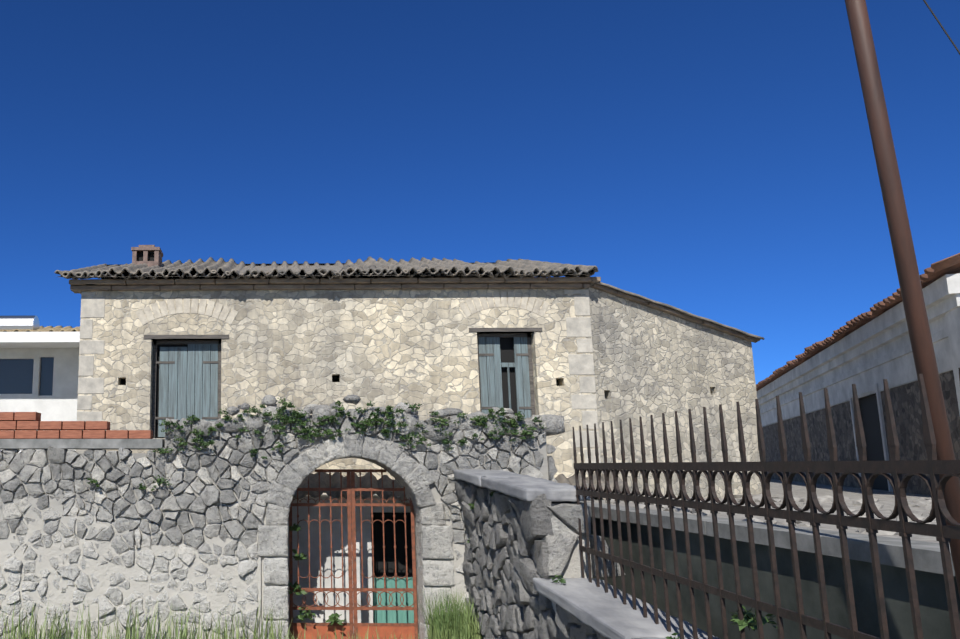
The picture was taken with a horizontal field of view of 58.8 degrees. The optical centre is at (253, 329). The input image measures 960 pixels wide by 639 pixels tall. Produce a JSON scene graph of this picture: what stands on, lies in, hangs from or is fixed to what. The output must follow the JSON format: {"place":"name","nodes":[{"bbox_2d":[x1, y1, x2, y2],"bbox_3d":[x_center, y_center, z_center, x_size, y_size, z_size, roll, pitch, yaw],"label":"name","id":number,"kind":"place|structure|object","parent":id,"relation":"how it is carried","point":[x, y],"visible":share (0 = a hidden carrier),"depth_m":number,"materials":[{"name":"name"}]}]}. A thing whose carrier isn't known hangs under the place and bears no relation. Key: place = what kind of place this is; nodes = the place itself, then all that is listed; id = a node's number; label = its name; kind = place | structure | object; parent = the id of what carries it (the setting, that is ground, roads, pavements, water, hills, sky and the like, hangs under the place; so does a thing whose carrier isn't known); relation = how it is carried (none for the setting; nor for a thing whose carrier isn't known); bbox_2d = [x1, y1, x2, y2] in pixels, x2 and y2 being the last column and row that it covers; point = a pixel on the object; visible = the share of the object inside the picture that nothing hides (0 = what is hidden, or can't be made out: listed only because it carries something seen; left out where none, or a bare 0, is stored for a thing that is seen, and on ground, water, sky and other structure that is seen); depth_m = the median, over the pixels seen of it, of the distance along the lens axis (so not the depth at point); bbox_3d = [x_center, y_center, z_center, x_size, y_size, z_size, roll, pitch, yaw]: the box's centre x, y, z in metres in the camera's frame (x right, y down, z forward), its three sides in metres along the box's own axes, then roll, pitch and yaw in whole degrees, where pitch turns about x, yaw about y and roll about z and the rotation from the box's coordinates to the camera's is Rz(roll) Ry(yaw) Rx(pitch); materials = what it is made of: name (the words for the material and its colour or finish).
{"place":"outdoors","nodes":[
{"label":"outdoors","id":0,"kind":"place"},
{"bbox_2d":[0,348,78,452],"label":"white house walls","id":1,"kind":"structure","parent":0,"point":[43,382],"depth_m":16.19,"materials":[{"name":"white paint"}]},
{"bbox_2d":[0,332,79,347],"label":"roof fascia","id":2,"kind":"structure","parent":1,"relation":"attached to","point":[39,339],"depth_m":15.26,"materials":[{"name":"white paint"}]},
{"bbox_2d":[0,326,79,331],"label":"roof tiles","id":3,"kind":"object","parent":1,"relation":"on","point":[57,329],"depth_m":15.60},
{"bbox_2d":[0,316,39,329],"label":"white house solar tank","id":4,"kind":"object","parent":3,"relation":"on","point":[19,322],"visible":0.4,"depth_m":17.33,"materials":[{"name":"white metal"}]},
{"bbox_2d":[0,412,152,438],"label":"brick wall","id":5,"kind":"structure","parent":0,"point":[22,425],"depth_m":8.61,"materials":[{"name":"red brick"}]},
{"bbox_2d":[0,0,959,383],"label":"sky","id":6,"kind":"structure","parent":0,"point":[714,160],"materials":[{"name":"blue"}]},
{"bbox_2d":[589,287,761,497],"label":"annex wall","id":7,"kind":"structure","parent":0,"point":[655,363],"depth_m":10.61,"materials":[{"name":"beige stone"}]},
{"bbox_2d":[588,283,754,341],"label":"annex verge slabs","id":8,"kind":"structure","parent":7,"relation":"on","point":[661,308],"depth_m":10.74,"materials":[{"name":"grey stone"}]},
{"bbox_2d":[580,479,959,638],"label":"terrace","id":9,"kind":"structure","parent":0,"point":[931,592],"depth_m":4.49,"materials":[{"name":"concrete"}]},
{"bbox_2d":[583,494,931,534],"bbox_3d":[6.092,1.340,5.737,5.830,0.108,7.128,0,-10,1],"label":"terrace rubble","id":10,"kind":"object","parent":9,"relation":"on","point":[923,502],"visible":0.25,"depth_m":7.23,"materials":[{"name":"grey stone"}]},
{"bbox_2d":[756,273,959,495],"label":"building walls","id":11,"kind":"structure","parent":9,"relation":"on","point":[868,357],"depth_m":12.44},
{"bbox_2d":[756,253,959,390],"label":"building roof","id":12,"kind":"structure","parent":11,"relation":"on","point":[935,271],"depth_m":11.63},
{"bbox_2d":[923,0,959,54],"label":"cable","id":13,"kind":"object","parent":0,"point":[942,27],"depth_m":6.36,"materials":[{"name":"grey plastic"}]},
{"label":"ground","id":14,"kind":"structure","parent":0,"visible":0},
{"bbox_2d":[0,587,483,638],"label":"lane grass","id":15,"kind":"structure","parent":14,"relation":"on","point":[453,622],"depth_m":7.79,"materials":[{"name":"green plant"}]},
{"bbox_2d":[0,421,548,638],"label":"gate wall","id":16,"kind":"structure","parent":14,"relation":"on","point":[216,599],"depth_m":8.32,"materials":[{"name":"grey stone"}]},
{"bbox_2d":[0,439,164,449],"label":"wall coping","id":17,"kind":"object","parent":16,"relation":"on","point":[87,444],"visible":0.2,"depth_m":8.52,"materials":[{"name":"grey concrete"}]},
{"bbox_2d":[0,406,557,638],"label":"gate wall stones","id":18,"kind":"object","parent":16,"relation":"attached to","point":[212,495],"visible":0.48,"depth_m":8.38,"materials":[{"name":"grey stone"}]},
{"bbox_2d":[289,469,417,638],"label":"iron gate","id":19,"kind":"structure","parent":16,"relation":"attached to","point":[324,630],"depth_m":8.54,"materials":[{"name":"metal"}]},
{"bbox_2d":[258,432,454,638],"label":"gate wall archstones","id":20,"kind":"object","parent":16,"relation":"attached to","point":[418,479],"visible":0.83,"depth_m":8.32,"materials":[{"name":"stone"}]},
{"bbox_2d":[164,395,564,440],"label":"gate wall topstones","id":21,"kind":"object","parent":16,"relation":"on","point":[554,424],"visible":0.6,"depth_m":8.49,"materials":[{"name":"grey stone"}]},
{"bbox_2d":[77,289,601,493],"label":"house walls","id":22,"kind":"structure","parent":14,"relation":"on","point":[300,349],"depth_m":10.38,"materials":[{"name":"beige stone"}]},
{"bbox_2d":[136,298,237,437],"bbox_3d":[-0.875,0.499,10.470,1.346,1.820,0.212,0,-10,1],"label":"window","id":23,"kind":"structure","parent":22,"relation":"attached to","point":[182,368],"depth_m":10.49,"materials":[{"name":"grey wood"}]},
{"bbox_2d":[59,262,576,280],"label":"house roof","id":24,"kind":"structure","parent":22,"relation":"on","point":[258,267],"depth_m":12.34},
{"bbox_2d":[131,245,162,278],"bbox_3d":[-1.613,-0.824,12.132,0.424,0.876,0.424,0,-10,1],"label":"house chimney","id":25,"kind":"object","parent":24,"relation":"on","point":[150,255],"visible":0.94,"depth_m":11.98,"materials":[{"name":"brick"}]},
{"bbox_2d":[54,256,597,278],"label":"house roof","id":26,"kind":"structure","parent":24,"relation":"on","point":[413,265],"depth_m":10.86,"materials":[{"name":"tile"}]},
{"bbox_2d":[62,264,594,280],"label":"roof tiles","id":27,"kind":"object","parent":24,"relation":"attached to","point":[349,269],"visible":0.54,"depth_m":10.37,"materials":[{"name":"tile"}]},
{"bbox_2d":[69,277,600,293],"bbox_3d":[1.076,-0.179,12.908,6.861,0.126,5.145,0,-10,1],"label":"roof eave","id":28,"kind":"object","parent":22,"relation":"attached to","point":[78,285],"depth_m":10.42,"materials":[{"name":"grey stone"}]},
{"bbox_2d":[76,289,600,462],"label":"corner quoins","id":29,"kind":"object","parent":22,"relation":"attached to","point":[579,364],"visible":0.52,"depth_m":10.34,"materials":[{"name":"beige stone"}]},
{"bbox_2d":[288,494,412,633],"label":"wall behind gate","id":30,"kind":"structure","parent":22,"relation":"attached to","point":[363,616],"depth_m":9.21,"materials":[{"name":"white paint"}]},
{"bbox_2d":[372,577,413,622],"bbox_3d":[1.615,3.296,9.179,0.500,0.900,0.040,0,-10,1],"label":"green door","id":31,"kind":"structure","parent":22,"relation":"in","point":[393,616],"depth_m":9.19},
{"bbox_2d":[294,471,631,501],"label":"house pent roof","id":32,"kind":"structure","parent":22,"relation":"attached to","point":[365,480],"depth_m":9.43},
{"bbox_2d":[459,292,548,417],"bbox_3d":[3.244,0.384,10.399,1.173,1.747,0.212,0,-10,1],"label":"window","id":33,"kind":"structure","parent":22,"relation":"attached to","point":[490,364],"depth_m":10.42,"materials":[{"name":"grey wood"}]},
{"bbox_2d":[590,282,763,342],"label":"annex roof","id":34,"kind":"structure","parent":22,"relation":"attached to","point":[755,337],"depth_m":10.76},
{"bbox_2d":[285,625,427,638],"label":"grass","id":35,"kind":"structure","parent":14,"relation":"on","point":[348,635],"depth_m":7.93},
{"bbox_2d":[87,396,776,638],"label":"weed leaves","id":36,"kind":"object","parent":14,"relation":"on","point":[749,619],"visible":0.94,"depth_m":8.41,"materials":[{"name":"green plant"}]},
{"bbox_2d":[469,490,591,631],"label":"wall","id":37,"kind":"structure","parent":14,"relation":"on","point":[572,568],"depth_m":5.94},
{"bbox_2d":[544,502,625,577],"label":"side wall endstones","id":38,"kind":"object","parent":37,"relation":"attached to","point":[562,541],"visible":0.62,"depth_m":5.92,"materials":[{"name":"stone"}]},
{"bbox_2d":[453,469,719,638],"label":"side wall slabs","id":39,"kind":"structure","parent":37,"relation":"on","point":[584,601],"depth_m":5.28,"materials":[{"name":"stone"}]},
{"bbox_2d":[572,368,959,638],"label":"iron fence","id":40,"kind":"object","parent":39,"relation":"on","point":[934,468],"visible":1,"depth_m":3.37,"materials":[{"name":"brown metal"}]},
{"bbox_2d":[454,481,608,638],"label":"side wall stones","id":41,"kind":"object","parent":14,"relation":"on","point":[505,561],"visible":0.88,"depth_m":6.64,"materials":[{"name":"grey stone"}]},
{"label":"terrace","id":42,"kind":"structure","parent":14,"relation":"on"},
{"bbox_2d":[845,0,959,596],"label":"rusty pole","id":43,"kind":"object","parent":42,"relation":"on","point":[922,347],"visible":1,"depth_m":3.09,"materials":[{"name":"brown metal"}]}
]}

